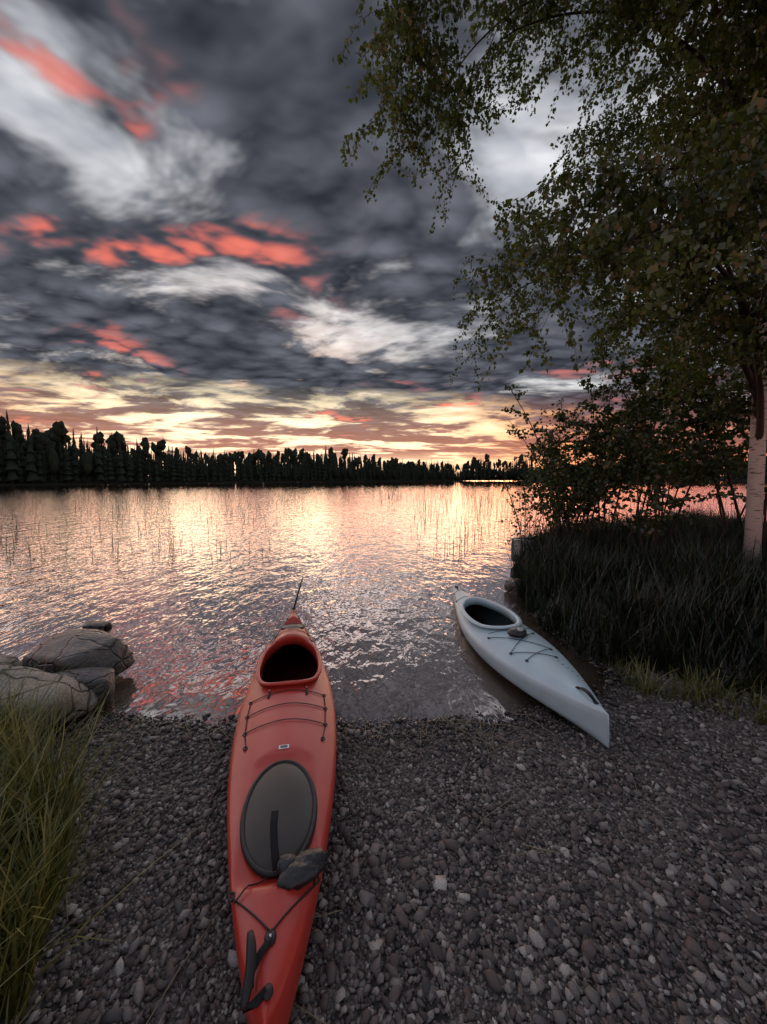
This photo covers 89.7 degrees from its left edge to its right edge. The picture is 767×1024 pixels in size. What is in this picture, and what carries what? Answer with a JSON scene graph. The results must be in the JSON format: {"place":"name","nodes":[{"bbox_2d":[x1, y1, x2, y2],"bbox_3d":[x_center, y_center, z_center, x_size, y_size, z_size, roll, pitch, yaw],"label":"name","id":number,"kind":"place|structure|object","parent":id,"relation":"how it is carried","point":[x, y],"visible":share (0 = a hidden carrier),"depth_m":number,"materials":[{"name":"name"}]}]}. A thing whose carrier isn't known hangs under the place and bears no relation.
{"place":"outdoors","nodes":[
{"label":"outdoors","id":0,"kind":"place"},
{"bbox_2d":[0,476,538,484],"bbox_3d":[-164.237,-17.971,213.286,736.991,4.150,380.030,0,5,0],"label":"shore terrain","id":1,"kind":"structure","parent":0,"point":[155,482],"depth_m":170.10,"materials":[{"name":"black"}]},
{"bbox_2d":[0,408,533,483],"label":"shore forest","id":2,"kind":"object","parent":1,"relation":"on","point":[37,455],"visible":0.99,"depth_m":163.91,"materials":[{"name":"green plant"}]},
{"bbox_2d":[0,501,766,1023],"bbox_3d":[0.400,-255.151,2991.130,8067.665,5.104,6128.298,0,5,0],"label":"ground","id":3,"kind":"structure","parent":0,"point":[396,647],"depth_m":3.55,"materials":[{"name":"grey gravel"}]},
{"bbox_2d":[0,665,98,740],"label":"boulder","id":4,"kind":"object","parent":3,"relation":"on","point":[70,690],"visible":0.64,"depth_m":2.89,"materials":[{"name":"stone"}]},
{"bbox_2d":[21,629,134,675],"bbox_3d":[-2.894,1.380,3.639,0.820,0.398,0.619,-2,8,17],"label":"boulder","id":5,"kind":"object","parent":3,"relation":"on","point":[116,654],"visible":0.57,"depth_m":3.55,"materials":[{"name":"stone"}]},
{"bbox_2d":[53,667,114,706],"bbox_3d":[-2.604,1.478,3.276,0.574,0.282,0.410,0,-1,-23],"label":"boulder","id":6,"kind":"object","parent":3,"relation":"on","point":[94,678],"visible":0.39,"depth_m":3.21,"materials":[{"name":"stone"}]},
{"bbox_2d":[0,643,211,1023],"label":"grass","id":7,"kind":"structure","parent":3,"relation":"on","point":[38,806],"depth_m":1.64,"materials":[{"name":"green plant"}]},
{"bbox_2d":[25,708,636,1023],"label":"twigs","id":8,"kind":"object","parent":3,"relation":"on","point":[489,737],"visible":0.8,"depth_m":2.64,"materials":[{"name":"brown wood"}]},
{"bbox_2d":[1,607,766,1023],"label":"gravel stones","id":9,"kind":"object","parent":3,"relation":"on","point":[695,951],"visible":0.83,"depth_m":1.73,"materials":[{"name":"grey gravel"}]},
{"bbox_2d":[227,577,335,1023],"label":"red kayak","id":10,"kind":"object","parent":9,"relation":"on","point":[281,780],"visible":1,"depth_m":1.78,"materials":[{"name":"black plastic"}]},
{"bbox_2d":[504,578,533,595],"bbox_3d":[2.347,1.247,6.490,0.539,0.230,0.403,-2,12,-17],"label":"boulder","id":11,"kind":"object","parent":3,"relation":"on","point":[509,585],"visible":0.47,"depth_m":6.39,"materials":[{"name":"stone"}]},
{"bbox_2d":[494,468,557,555],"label":"alder bush leaves","id":12,"kind":"object","parent":3,"relation":"on","point":[523,513],"depth_m":7.89,"materials":[{"name":"green plant"}]},
{"bbox_2d":[534,511,563,557],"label":"alder bush leaves","id":13,"kind":"object","parent":3,"relation":"on","point":[549,524],"depth_m":6.46,"materials":[{"name":"green plant"}]},
{"bbox_2d":[332,0,766,577],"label":"birch tree","id":14,"kind":"object","parent":3,"relation":"on","point":[754,175],"depth_m":4.47,"materials":[{"name":"green plant"}]},
{"bbox_2d":[520,425,583,524],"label":"alder bush leaves","id":15,"kind":"object","parent":3,"relation":"on","point":[562,441],"depth_m":10.72,"materials":[{"name":"green plant"}]},
{"bbox_2d":[517,447,622,548],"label":"alder bush leaves","id":16,"kind":"object","parent":3,"relation":"on","point":[540,500],"depth_m":7.19,"materials":[{"name":"green plant"}]},
{"bbox_2d":[523,408,618,537],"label":"alder bush leaves","id":17,"kind":"object","parent":3,"relation":"on","point":[561,416],"depth_m":8.05,"materials":[{"name":"green plant"}]},
{"bbox_2d":[515,384,654,548],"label":"alder bush leaves","id":18,"kind":"object","parent":3,"relation":"on","point":[582,483],"depth_m":6.86,"materials":[{"name":"green plant"}]},
{"bbox_2d":[572,404,648,512],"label":"alder bush leaves","id":19,"kind":"object","parent":3,"relation":"on","point":[621,422],"depth_m":9.01,"materials":[{"name":"green plant"}]},
{"bbox_2d":[501,502,766,695],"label":"sedge grass","id":20,"kind":"structure","parent":3,"relation":"on","point":[694,570],"depth_m":4.42,"materials":[{"name":"green plant"}]},
{"bbox_2d":[506,0,766,380],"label":"birch tree","id":21,"kind":"object","parent":3,"relation":"on","point":[662,155],"visible":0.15,"depth_m":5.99,"materials":[{"name":"green plant"}]},
{"bbox_2d":[601,408,709,555],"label":"alder bush leaves","id":22,"kind":"object","parent":3,"relation":"on","point":[659,506],"depth_m":5.56,"materials":[{"name":"green plant"}]},
{"bbox_2d":[581,639,766,725],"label":"grass tufts","id":23,"kind":"object","parent":3,"relation":"on","point":[646,688],"visible":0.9,"depth_m":3.28,"materials":[{"name":"green plant"}]},
{"bbox_2d":[614,381,756,549],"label":"alder bush leaves","id":24,"kind":"object","parent":3,"relation":"on","point":[724,435],"depth_m":5.48,"materials":[{"name":"green plant"}]},
{"bbox_2d":[707,395,766,551],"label":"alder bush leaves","id":25,"kind":"object","parent":3,"relation":"on","point":[720,446],"depth_m":6.02,"materials":[{"name":"green plant"}]},
{"bbox_2d":[0,480,766,645],"bbox_3d":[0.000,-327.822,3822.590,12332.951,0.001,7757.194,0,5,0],"label":"lake water","id":26,"kind":"structure","parent":0,"point":[339,502],"depth_m":17.61,"materials":[{"name":"liquid"}]},
{"bbox_2d":[0,653,21,665],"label":"boulder","id":27,"kind":"object","parent":26,"relation":"on","point":[4,657],"visible":0.28,"depth_m":3.57,"materials":[{"name":"stone"}]},
{"bbox_2d":[82,621,111,631],"bbox_3d":[-3.624,1.451,4.862,0.297,0.124,0.200,4,5,-12],"label":"boulder","id":28,"kind":"object","parent":26,"relation":"on","point":[105,626],"visible":0.66,"depth_m":4.83,"materials":[{"name":"stone"}]},
{"bbox_2d":[0,487,741,565],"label":"lake reeds","id":29,"kind":"object","parent":26,"relation":"on","point":[477,519],"visible":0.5,"depth_m":16.32,"materials":[{"name":"brown plant"}]},
{"bbox_2d":[511,536,532,560],"bbox_3d":[4.355,0.888,9.364,3.415,0.621,1.294,0,5,-28],"label":"rock","id":30,"kind":"object","parent":26,"relation":"on","point":[515,544],"visible":0.07,"depth_m":8.53,"materials":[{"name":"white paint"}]},
{"bbox_2d":[453,585,608,747],"bbox_3d":[1.305,1.355,4.313,0.700,0.387,3.450,-3,3,-7],"label":"kayak","id":31,"kind":"object","parent":26,"relation":"on","point":[505,642],"visible":1,"depth_m":3.48,"materials":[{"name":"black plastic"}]},
{"bbox_2d":[0,0,766,475],"label":"sky","id":32,"kind":"structure","parent":0,"point":[191,256],"materials":[{"name":"grey"}]},
{"bbox_2d":[501,384,635,530],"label":"alder bush leaves","id":33,"kind":"object","parent":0,"point":[536,430],"depth_m":8.70,"materials":[{"name":"green plant"}]},
{"bbox_2d":[506,398,652,515],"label":"alder bush leaves","id":34,"kind":"object","parent":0,"point":[525,437],"depth_m":12.79,"materials":[{"name":"green plant"}]},
{"bbox_2d":[536,349,700,538],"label":"alder bush leaves","id":35,"kind":"object","parent":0,"point":[593,433],"depth_m":7.59,"materials":[{"name":"green plant"}]},
{"bbox_2d":[594,315,710,532],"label":"alder bush leaves","id":36,"kind":"object","parent":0,"point":[649,397],"depth_m":7.50,"materials":[{"name":"green plant"}]},
{"bbox_2d":[585,342,748,534],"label":"alder bush leaves","id":37,"kind":"object","parent":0,"point":[629,402],"depth_m":7.17,"materials":[{"name":"green plant"}]},
{"bbox_2d":[618,373,716,524],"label":"alder bush leaves","id":38,"kind":"object","parent":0,"point":[683,440],"depth_m":9.15,"materials":[{"name":"green plant"}]},
{"bbox_2d":[612,329,747,519],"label":"alder bush leaves","id":39,"kind":"object","parent":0,"point":[692,416],"depth_m":9.82,"materials":[{"name":"green plant"}]},
{"bbox_2d":[612,476,766,481],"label":"shore terrain","id":40,"kind":"structure","parent":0,"point":[721,477],"depth_m":287.46,"materials":[{"name":"black"}]},
{"bbox_2d":[528,454,766,480],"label":"shore forest","id":41,"kind":"object","parent":40,"relation":"on","point":[732,475],"visible":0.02,"depth_m":287.37,"materials":[{"name":"green plant"}]},
{"bbox_2d":[615,294,765,530],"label":"alder bush leaves","id":42,"kind":"object","parent":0,"point":[743,421],"depth_m":7.20,"materials":[{"name":"green plant"}]},
{"bbox_2d":[653,354,766,539],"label":"alder bush leaves","id":43,"kind":"object","parent":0,"point":[711,415],"depth_m":6.95,"materials":[{"name":"green plant"}]},
{"bbox_2d":[657,383,766,525],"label":"alder bush leaves","id":44,"kind":"object","parent":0,"point":[738,475],"depth_m":7.91,"materials":[{"name":"green plant"}]}
]}

